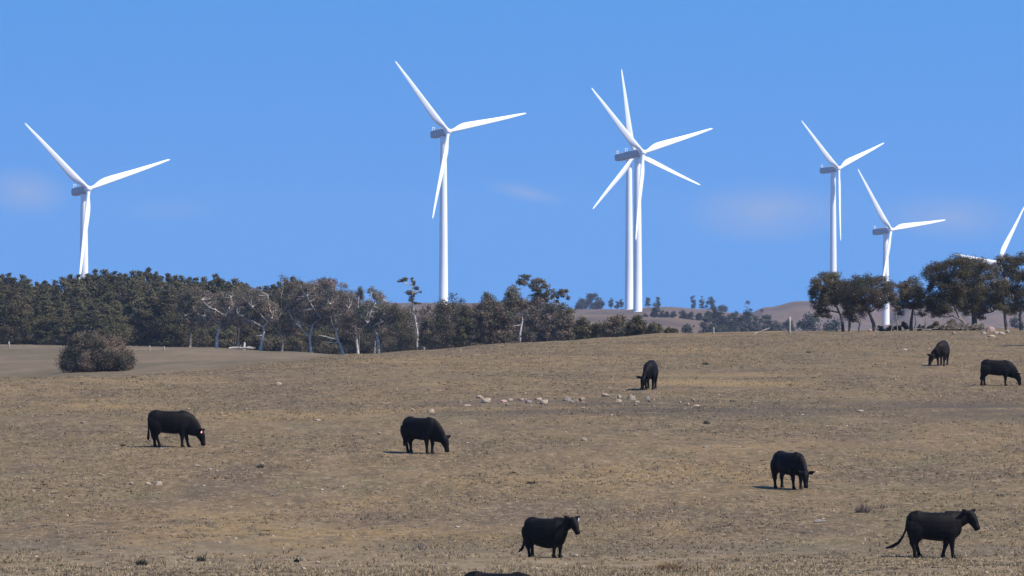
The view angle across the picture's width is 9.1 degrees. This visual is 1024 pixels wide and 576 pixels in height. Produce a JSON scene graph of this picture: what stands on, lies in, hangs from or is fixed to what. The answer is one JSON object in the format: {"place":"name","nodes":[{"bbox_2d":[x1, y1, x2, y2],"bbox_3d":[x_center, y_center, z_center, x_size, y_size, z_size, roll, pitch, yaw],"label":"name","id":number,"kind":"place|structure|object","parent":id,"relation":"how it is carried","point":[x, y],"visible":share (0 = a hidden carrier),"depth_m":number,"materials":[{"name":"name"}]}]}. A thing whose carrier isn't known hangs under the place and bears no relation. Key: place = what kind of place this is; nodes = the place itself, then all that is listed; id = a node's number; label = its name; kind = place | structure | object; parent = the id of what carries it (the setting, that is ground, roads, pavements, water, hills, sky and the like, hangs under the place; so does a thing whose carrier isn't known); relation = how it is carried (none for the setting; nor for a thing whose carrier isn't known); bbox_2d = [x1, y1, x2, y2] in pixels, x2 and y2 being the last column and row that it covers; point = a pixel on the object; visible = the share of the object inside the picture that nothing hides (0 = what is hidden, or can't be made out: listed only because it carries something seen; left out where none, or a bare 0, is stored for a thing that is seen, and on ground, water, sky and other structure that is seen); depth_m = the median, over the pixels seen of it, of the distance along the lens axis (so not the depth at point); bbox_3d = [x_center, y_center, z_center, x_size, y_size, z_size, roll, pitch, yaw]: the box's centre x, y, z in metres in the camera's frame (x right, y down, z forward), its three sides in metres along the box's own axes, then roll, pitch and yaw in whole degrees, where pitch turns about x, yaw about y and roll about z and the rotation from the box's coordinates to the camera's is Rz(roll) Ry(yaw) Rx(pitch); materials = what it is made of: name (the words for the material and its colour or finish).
{"place":"outdoors","nodes":[
{"label":"outdoors","id":0,"kind":"place"},
{"bbox_2d":[0,300,1023,575],"bbox_3d":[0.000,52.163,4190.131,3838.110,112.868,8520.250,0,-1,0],"label":"ground","id":1,"kind":"structure","parent":0,"point":[252,498],"depth_m":236.19,"materials":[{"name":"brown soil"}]},
{"bbox_2d":[8,277,25,300],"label":"pine tree","id":2,"kind":"object","parent":1,"relation":"on","point":[14,284],"visible":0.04,"depth_m":997.76,"materials":[{"name":"green plant"}]},
{"bbox_2d":[0,285,37,344],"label":"pine tree","id":3,"kind":"object","parent":1,"relation":"on","point":[11,333],"visible":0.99,"depth_m":918.50,"materials":[{"name":"green plant"}]},
{"bbox_2d":[20,296,34,344],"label":"pine tree","id":4,"kind":"object","parent":1,"relation":"on","point":[26,299],"visible":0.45,"depth_m":929.07,"materials":[{"name":"green plant"}]},
{"bbox_2d":[22,278,42,298],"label":"pine tree","id":5,"kind":"object","parent":1,"relation":"on","point":[26,284],"visible":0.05,"depth_m":1006.78,"materials":[{"name":"green plant"}]},
{"bbox_2d":[22,297,57,344],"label":"pine tree","id":6,"kind":"object","parent":1,"relation":"on","point":[40,325],"visible":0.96,"depth_m":924.24,"materials":[{"name":"green plant"}]},
{"bbox_2d":[30,290,57,344],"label":"pine tree","id":7,"kind":"object","parent":1,"relation":"on","point":[40,294],"visible":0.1,"depth_m":952.05,"materials":[{"name":"green plant"}]},
{"bbox_2d":[48,302,76,345],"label":"pine tree","id":8,"kind":"object","parent":1,"relation":"on","point":[60,321],"visible":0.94,"depth_m":917.34,"materials":[{"name":"green plant"}]},
{"bbox_2d":[48,276,80,301],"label":"pine tree","id":9,"kind":"object","parent":1,"relation":"on","point":[64,283],"visible":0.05,"depth_m":993.13,"materials":[{"name":"green plant"}]},
{"bbox_2d":[57,297,87,343],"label":"pine tree","id":10,"kind":"object","parent":1,"relation":"on","point":[77,303],"visible":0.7,"depth_m":918.77,"materials":[{"name":"green plant"}]},
{"bbox_2d":[60,283,102,319],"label":"pine tree","id":11,"kind":"object","parent":1,"relation":"on","point":[79,289],"visible":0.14,"depth_m":954.61,"materials":[{"name":"green plant"}]},
{"bbox_2d":[54,327,138,372],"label":"rounded bush","id":12,"kind":"object","parent":1,"relation":"on","point":[89,351],"visible":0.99,"depth_m":533.41,"materials":[{"name":"brown plant"}]},
{"bbox_2d":[25,123,169,278],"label":"wind turbine","id":13,"kind":"object","parent":1,"relation":"on","point":[84,190],"visible":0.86,"depth_m":3097.72,"materials":[{"name":"white metal"}]},
{"bbox_2d":[86,268,110,297],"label":"pine tree","id":14,"kind":"object","parent":1,"relation":"on","point":[102,275],"visible":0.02,"depth_m":997.82,"materials":[{"name":"green plant"}]},
{"bbox_2d":[71,299,127,343],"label":"pine tree","id":15,"kind":"object","parent":1,"relation":"on","point":[95,319],"visible":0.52,"depth_m":914.17,"materials":[{"name":"green plant"}]},
{"bbox_2d":[93,278,121,326],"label":"pine tree","id":16,"kind":"object","parent":1,"relation":"on","point":[103,295],"visible":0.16,"depth_m":956.03,"materials":[{"name":"green plant"}]},
{"bbox_2d":[101,271,125,300],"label":"pine tree","id":17,"kind":"object","parent":1,"relation":"on","point":[114,279],"visible":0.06,"depth_m":987.10,"materials":[{"name":"green plant"}]},
{"bbox_2d":[108,300,131,344],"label":"pine tree","id":18,"kind":"object","parent":1,"relation":"on","point":[121,321],"visible":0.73,"depth_m":917.98,"materials":[{"name":"green plant"}]},
{"bbox_2d":[113,282,127,345],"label":"pine tree","id":19,"kind":"object","parent":1,"relation":"on","point":[119,289],"visible":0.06,"depth_m":974.61,"materials":[{"name":"green plant"}]},
{"bbox_2d":[113,285,144,345],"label":"pine tree","id":20,"kind":"object","parent":1,"relation":"on","point":[131,307],"visible":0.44,"depth_m":933.56,"materials":[{"name":"green plant"}]},
{"bbox_2d":[119,270,144,297],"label":"pine tree","id":21,"kind":"object","parent":1,"relation":"on","point":[133,276],"visible":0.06,"depth_m":994.81,"materials":[{"name":"green plant"}]},
{"bbox_2d":[129,288,161,346],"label":"pine tree","id":22,"kind":"object","parent":1,"relation":"on","point":[151,299],"visible":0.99,"depth_m":924.48,"materials":[{"name":"green plant"}]},
{"bbox_2d":[149,275,172,294],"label":"pine tree","id":23,"kind":"object","parent":1,"relation":"on","point":[161,283],"visible":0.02,"depth_m":997.75,"materials":[{"name":"green plant"}]},
{"bbox_2d":[141,290,191,346],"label":"pine tree","id":24,"kind":"object","parent":1,"relation":"on","point":[164,327],"visible":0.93,"depth_m":922.37,"materials":[{"name":"green plant"}]},
{"bbox_2d":[147,410,205,447],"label":"cow","id":25,"kind":"object","parent":1,"relation":"on","point":[183,424],"visible":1,"depth_m":239.21},
{"bbox_2d":[172,289,199,346],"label":"pine tree","id":26,"kind":"object","parent":1,"relation":"on","point":[194,337],"visible":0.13,"depth_m":938.94,"materials":[{"name":"green plant"}]},
{"bbox_2d":[170,283,211,346],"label":"gum tree","id":27,"kind":"object","parent":1,"relation":"on","point":[188,296],"visible":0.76,"depth_m":905.13,"materials":[{"name":"green plant"}]},
{"bbox_2d":[193,324,223,347],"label":"understory shrub","id":28,"kind":"object","parent":1,"relation":"on","point":[206,340],"visible":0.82,"depth_m":924.28,"materials":[{"name":"green plant"}]},
{"bbox_2d":[201,280,221,297],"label":"pine tree","id":29,"kind":"object","parent":1,"relation":"on","point":[214,289],"visible":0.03,"depth_m":994.90,"materials":[{"name":"green plant"}]},
{"bbox_2d":[190,288,241,347],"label":"gum tree","id":30,"kind":"object","parent":1,"relation":"on","point":[217,316],"visible":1,"depth_m":895.13,"materials":[{"name":"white plant"}]},
{"bbox_2d":[212,325,242,347],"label":"understory shrub","id":31,"kind":"object","parent":1,"relation":"on","point":[230,337],"visible":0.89,"depth_m":923.92,"materials":[{"name":"green plant"}]},
{"bbox_2d":[225,278,241,293],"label":"pine tree","id":32,"kind":"object","parent":1,"relation":"on","point":[234,285],"visible":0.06,"depth_m":1002.98,"materials":[{"name":"green plant"}]},
{"bbox_2d":[215,286,252,346],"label":"gum tree","id":33,"kind":"object","parent":1,"relation":"on","point":[240,327],"visible":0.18,"depth_m":915.29,"materials":[{"name":"green plant"}]},
{"bbox_2d":[237,321,260,349],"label":"understory shrub","id":34,"kind":"object","parent":1,"relation":"on","point":[251,335],"visible":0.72,"depth_m":924.20,"materials":[{"name":"green plant"}]},
{"bbox_2d":[231,284,280,350],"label":"gum tree","id":35,"kind":"object","parent":1,"relation":"on","point":[261,308],"visible":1,"depth_m":893.13,"materials":[{"name":"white plant"}]},
{"bbox_2d":[241,298,288,349],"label":"tree","id":36,"kind":"object","parent":1,"relation":"on","point":[270,330],"visible":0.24,"depth_m":955.23,"materials":[{"name":"green plant"}]},
{"bbox_2d":[251,328,283,350],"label":"understory shrub","id":37,"kind":"object","parent":1,"relation":"on","point":[268,343],"visible":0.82,"depth_m":923.80,"materials":[{"name":"green plant"}]},
{"bbox_2d":[272,324,305,350],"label":"understory shrub","id":38,"kind":"object","parent":1,"relation":"on","point":[287,342],"visible":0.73,"depth_m":924.11,"materials":[{"name":"green plant"}]},
{"bbox_2d":[270,275,309,350],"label":"gum tree","id":39,"kind":"object","parent":1,"relation":"on","point":[287,328],"visible":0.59,"depth_m":912.38,"materials":[{"name":"bare twig foliage"},{"name":"white bark"}]},
{"bbox_2d":[287,332,316,351],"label":"understory shrub","id":40,"kind":"object","parent":1,"relation":"on","point":[299,346],"visible":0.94,"depth_m":923.96,"materials":[{"name":"green plant"}]},
{"bbox_2d":[282,279,332,352],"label":"gum tree","id":41,"kind":"object","parent":1,"relation":"on","point":[306,310],"visible":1,"depth_m":890.13,"materials":[{"name":"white plant"}]},
{"bbox_2d":[302,324,339,353],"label":"understory shrub","id":42,"kind":"object","parent":1,"relation":"on","point":[319,347],"visible":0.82,"depth_m":923.65,"materials":[{"name":"green plant"}]},
{"bbox_2d":[304,276,355,326],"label":"gum tree","id":43,"kind":"object","parent":1,"relation":"on","point":[327,283],"visible":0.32,"depth_m":930.56,"materials":[{"name":"green plant"}]},
{"bbox_2d":[317,325,345,353],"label":"understory shrub","id":44,"kind":"object","parent":1,"relation":"on","point":[334,345],"visible":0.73,"depth_m":923.97,"materials":[{"name":"green plant"}]},
{"bbox_2d":[313,287,357,353],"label":"gum tree","id":45,"kind":"object","parent":1,"relation":"on","point":[327,306],"visible":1,"depth_m":888.08,"materials":[{"name":"green plant"}]},
{"bbox_2d":[336,330,365,353],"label":"understory shrub","id":46,"kind":"object","parent":1,"relation":"on","point":[348,340],"visible":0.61,"depth_m":924.17,"materials":[{"name":"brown plant"}]},
{"bbox_2d":[337,297,371,353],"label":"gum tree","id":47,"kind":"object","parent":1,"relation":"on","point":[347,328],"visible":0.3,"depth_m":904.99,"materials":[{"name":"green plant"}]},
{"bbox_2d":[350,333,382,353],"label":"understory shrub","id":48,"kind":"object","parent":1,"relation":"on","point":[365,342],"visible":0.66,"depth_m":923.69,"materials":[{"name":"green plant"}]},
{"bbox_2d":[351,293,389,352],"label":"gum tree","id":49,"kind":"object","parent":1,"relation":"on","point":[372,319],"visible":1,"depth_m":885.96,"materials":[{"name":"green plant"}]},
{"bbox_2d":[364,286,391,352],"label":"gum tree","id":50,"kind":"object","parent":1,"relation":"on","point":[378,298],"visible":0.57,"depth_m":916.91,"materials":[{"name":"green plant"}]},
{"bbox_2d":[367,300,401,352],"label":"bushy tree","id":51,"kind":"object","parent":1,"relation":"on","point":[381,339],"visible":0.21,"depth_m":899.46,"materials":[{"name":"green plant"}]},
{"bbox_2d":[377,302,417,352],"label":"bushy tree","id":52,"kind":"object","parent":1,"relation":"on","point":[403,337],"visible":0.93,"depth_m":879.43,"materials":[{"name":"green plant"}]},
{"bbox_2d":[391,304,420,350],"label":"bushy tree","id":53,"kind":"object","parent":1,"relation":"on","point":[412,328],"visible":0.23,"depth_m":904.36,"materials":[{"name":"green plant"}]},
{"bbox_2d":[397,277,421,347],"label":"gum tree","id":54,"kind":"object","parent":1,"relation":"on","point":[412,293],"visible":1,"depth_m":884.05,"materials":[{"name":"white plant"}]},
{"bbox_2d":[400,416,450,453],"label":"cow","id":55,"kind":"object","parent":1,"relation":"on","point":[427,429],"visible":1,"depth_m":234.80},
{"bbox_2d":[415,315,444,349],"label":"bushy tree","id":56,"kind":"object","parent":1,"relation":"on","point":[425,337],"visible":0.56,"depth_m":799.50,"materials":[{"name":"green plant"}]},
{"bbox_2d":[414,304,445,347],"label":"gum tree","id":57,"kind":"object","parent":1,"relation":"on","point":[427,311],"visible":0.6,"depth_m":877.34,"materials":[{"name":"green plant"}]},
{"bbox_2d":[423,291,463,349],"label":"bushy tree","id":58,"kind":"object","parent":1,"relation":"on","point":[447,332],"visible":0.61,"depth_m":759.47,"materials":[{"name":"green plant"}]},
{"bbox_2d":[395,61,525,301],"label":"wind turbine","id":59,"kind":"object","parent":1,"relation":"on","point":[444,132],"visible":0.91,"depth_m":3228.34,"materials":[{"name":"white metal"}]},
{"bbox_2d":[450,302,480,347],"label":"bushy tree","id":60,"kind":"object","parent":1,"relation":"on","point":[466,327],"visible":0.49,"depth_m":739.55,"materials":[{"name":"green plant"}]},
{"bbox_2d":[462,291,500,345],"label":"bushy tree","id":61,"kind":"object","parent":1,"relation":"on","point":[480,319],"visible":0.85,"depth_m":729.37,"materials":[{"name":"green plant"}]},
{"bbox_2d":[464,571,529,575],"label":"cow","id":62,"kind":"object","parent":1,"relation":"on","point":[475,573],"visible":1,"depth_m":136.28},
{"bbox_2d":[483,299,520,343],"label":"bushy tree","id":63,"kind":"object","parent":1,"relation":"on","point":[505,333],"visible":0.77,"depth_m":729.37,"materials":[{"name":"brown plant"}]},
{"bbox_2d":[0,530,1023,575],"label":"tall grass","id":64,"kind":"structure","parent":1,"relation":"on","point":[502,566],"depth_m":174.62,"materials":[{"name":"brown plant"}]},
{"bbox_2d":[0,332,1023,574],"bbox_3d":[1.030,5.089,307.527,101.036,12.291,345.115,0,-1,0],"label":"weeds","id":65,"kind":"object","parent":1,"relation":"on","point":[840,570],"visible":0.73,"depth_m":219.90,"materials":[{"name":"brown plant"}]},
{"bbox_2d":[498,283,531,342],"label":"gum tree","id":66,"kind":"object","parent":1,"relation":"on","point":[512,299],"visible":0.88,"depth_m":744.59,"materials":[{"name":"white plant"}]},
{"bbox_2d":[509,296,534,342],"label":"bushy tree","id":67,"kind":"object","parent":1,"relation":"on","point":[525,316],"visible":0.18,"depth_m":759.70,"materials":[{"name":"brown plant"}]},
{"bbox_2d":[518,295,550,342],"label":"bushy tree","id":68,"kind":"object","parent":1,"relation":"on","point":[532,323],"visible":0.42,"depth_m":719.58,"materials":[{"name":"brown plant"}]},
{"bbox_2d":[516,274,556,317],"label":"gum tree","id":69,"kind":"object","parent":1,"relation":"on","point":[546,294],"visible":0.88,"depth_m":734.96,"materials":[{"name":"green plant"}]},
{"bbox_2d":[518,516,579,557],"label":"cow","id":70,"kind":"object","parent":1,"relation":"on","point":[546,533],"visible":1,"depth_m":182.84},
{"bbox_2d":[533,299,565,341],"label":"bushy tree","id":71,"kind":"object","parent":1,"relation":"on","point":[544,335],"visible":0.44,"depth_m":699.48,"materials":[{"name":"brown plant"}]},
{"bbox_2d":[548,301,575,340],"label":"bushy tree","id":72,"kind":"object","parent":1,"relation":"on","point":[563,331],"visible":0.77,"depth_m":689.36,"materials":[{"name":"green plant"}]},
{"bbox_2d":[571,315,592,339],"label":"bushy tree","id":73,"kind":"object","parent":1,"relation":"on","point":[581,327],"visible":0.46,"depth_m":679.63,"materials":[{"name":"green plant"}]},
{"bbox_2d":[583,321,604,338],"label":"bushy tree","id":74,"kind":"object","parent":1,"relation":"on","point":[595,331],"visible":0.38,"depth_m":639.65,"materials":[{"name":"green plant"}]},
{"bbox_2d":[598,314,627,337],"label":"bushy tree","id":75,"kind":"object","parent":1,"relation":"on","point":[618,322],"visible":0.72,"depth_m":619.35,"materials":[{"name":"green plant"}]},
{"bbox_2d":[621,314,647,335],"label":"bushy tree","id":76,"kind":"object","parent":1,"relation":"on","point":[635,326],"visible":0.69,"depth_m":609.55,"materials":[{"name":"green plant"}]},
{"bbox_2d":[593,69,699,309],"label":"wind turbine","id":77,"kind":"object","parent":1,"relation":"on","point":[627,169],"visible":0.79,"depth_m":3456.03,"materials":[{"name":"white metal"}]},
{"bbox_2d":[636,360,658,389],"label":"cow","id":78,"kind":"object","parent":1,"relation":"on","point":[650,369],"visible":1,"depth_m":293.83},
{"bbox_2d":[592,88,712,311],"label":"wind turbine","id":79,"kind":"object","parent":1,"relation":"on","point":[638,153],"visible":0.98,"depth_m":3287.17,"materials":[{"name":"white metal"}]},
{"bbox_2d":[644,321,663,333],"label":"bushy tree","id":80,"kind":"object","parent":1,"relation":"on","point":[653,327],"visible":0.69,"depth_m":599.55,"materials":[{"name":"green plant"}]},
{"bbox_2d":[652,560,684,569],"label":"grass tussock","id":81,"kind":"object","parent":1,"relation":"on","point":[666,565],"depth_m":171.17,"materials":[{"name":"beige plant"}]},
{"bbox_2d":[697,315,712,332],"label":"hill tree","id":82,"kind":"object","parent":1,"relation":"on","point":[708,328],"visible":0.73,"depth_m":2029.78,"materials":[{"name":"green plant"}]},
{"bbox_2d":[770,451,814,489],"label":"cow","id":83,"kind":"object","parent":1,"relation":"on","point":[783,463],"visible":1,"depth_m":216.26},
{"bbox_2d":[796,311,820,330],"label":"bush","id":84,"kind":"object","parent":1,"relation":"on","point":[810,322],"visible":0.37,"depth_m":1899.88,"materials":[{"name":"green plant"}]},
{"bbox_2d":[805,269,846,331],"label":"ridge tree","id":85,"kind":"object","parent":1,"relation":"on","point":[827,289],"visible":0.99,"depth_m":499.60,"materials":[{"name":"green plant"}]},
{"bbox_2d":[820,319,840,330],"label":"bush","id":86,"kind":"object","parent":1,"relation":"on","point":[831,326],"visible":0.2,"depth_m":1849.70,"materials":[{"name":"green plant"}]},
{"bbox_2d":[802,121,883,292],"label":"wind turbine","id":87,"kind":"object","parent":1,"relation":"on","point":[834,169],"visible":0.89,"depth_m":4055.47,"materials":[{"name":"white metal"}]},
{"bbox_2d":[838,297,859,331],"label":"ridge tree","id":88,"kind":"object","parent":1,"relation":"on","point":[848,315],"visible":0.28,"depth_m":507.90,"materials":[{"name":"green plant"}]},
{"bbox_2d":[832,271,899,330],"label":"ridge tree","id":89,"kind":"object","parent":1,"relation":"on","point":[859,297],"visible":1,"depth_m":497.02,"materials":[{"name":"green plant"}]},
{"bbox_2d":[858,169,944,324],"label":"wind turbine","id":90,"kind":"object","parent":1,"relation":"on","point":[885,231],"visible":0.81,"depth_m":3939.94,"materials":[{"name":"white metal"}]},
{"bbox_2d":[889,278,928,330],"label":"ridge tree","id":91,"kind":"object","parent":1,"relation":"on","point":[916,294],"visible":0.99,"depth_m":501.74,"materials":[{"name":"green plant"}]},
{"bbox_2d":[886,509,979,557],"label":"cow","id":92,"kind":"object","parent":1,"relation":"on","point":[946,527],"visible":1,"depth_m":184.14},
{"bbox_2d":[927,340,949,365],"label":"cow","id":93,"kind":"object","parent":1,"relation":"on","point":[941,349],"visible":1,"depth_m":337.36},
{"bbox_2d":[919,252,976,330],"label":"ridge tree","id":94,"kind":"object","parent":1,"relation":"on","point":[942,300],"visible":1,"depth_m":499.38,"materials":[{"name":"green plant"}]},
{"bbox_2d":[913,319,985,330],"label":"branch heap","id":95,"kind":"object","parent":1,"relation":"on","point":[952,326],"visible":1,"depth_m":493.84,"materials":[{"name":"brown plant"}]},
{"bbox_2d":[958,256,1001,326],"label":"ridge tree","id":96,"kind":"object","parent":1,"relation":"on","point":[974,295],"visible":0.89,"depth_m":504.46,"materials":[{"name":"green plant"}]},
{"bbox_2d":[956,207,1023,302],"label":"wind turbine","id":97,"kind":"object","parent":1,"relation":"on","point":[1005,245],"visible":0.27,"depth_m":4217.39,"materials":[{"name":"white metal"}]},
{"bbox_2d":[980,359,1020,385],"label":"cow","id":98,"kind":"object","parent":1,"relation":"on","point":[1005,369],"visible":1,"depth_m":300.78},
{"bbox_2d":[990,253,1018,329],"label":"ridge tree","id":99,"kind":"object","parent":1,"relation":"on","point":[1001,265],"visible":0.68,"depth_m":509.68,"materials":[{"name":"green plant"}]},
{"bbox_2d":[1006,250,1023,330],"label":"ridge tree","id":100,"kind":"object","parent":1,"relation":"on","point":[1016,290],"visible":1,"depth_m":502.77,"materials":[{"name":"green plant"}]},
{"bbox_2d":[0,0,1023,313],"label":"sky","id":101,"kind":"structure","parent":0,"point":[295,140],"materials":[{"name":"blue"}]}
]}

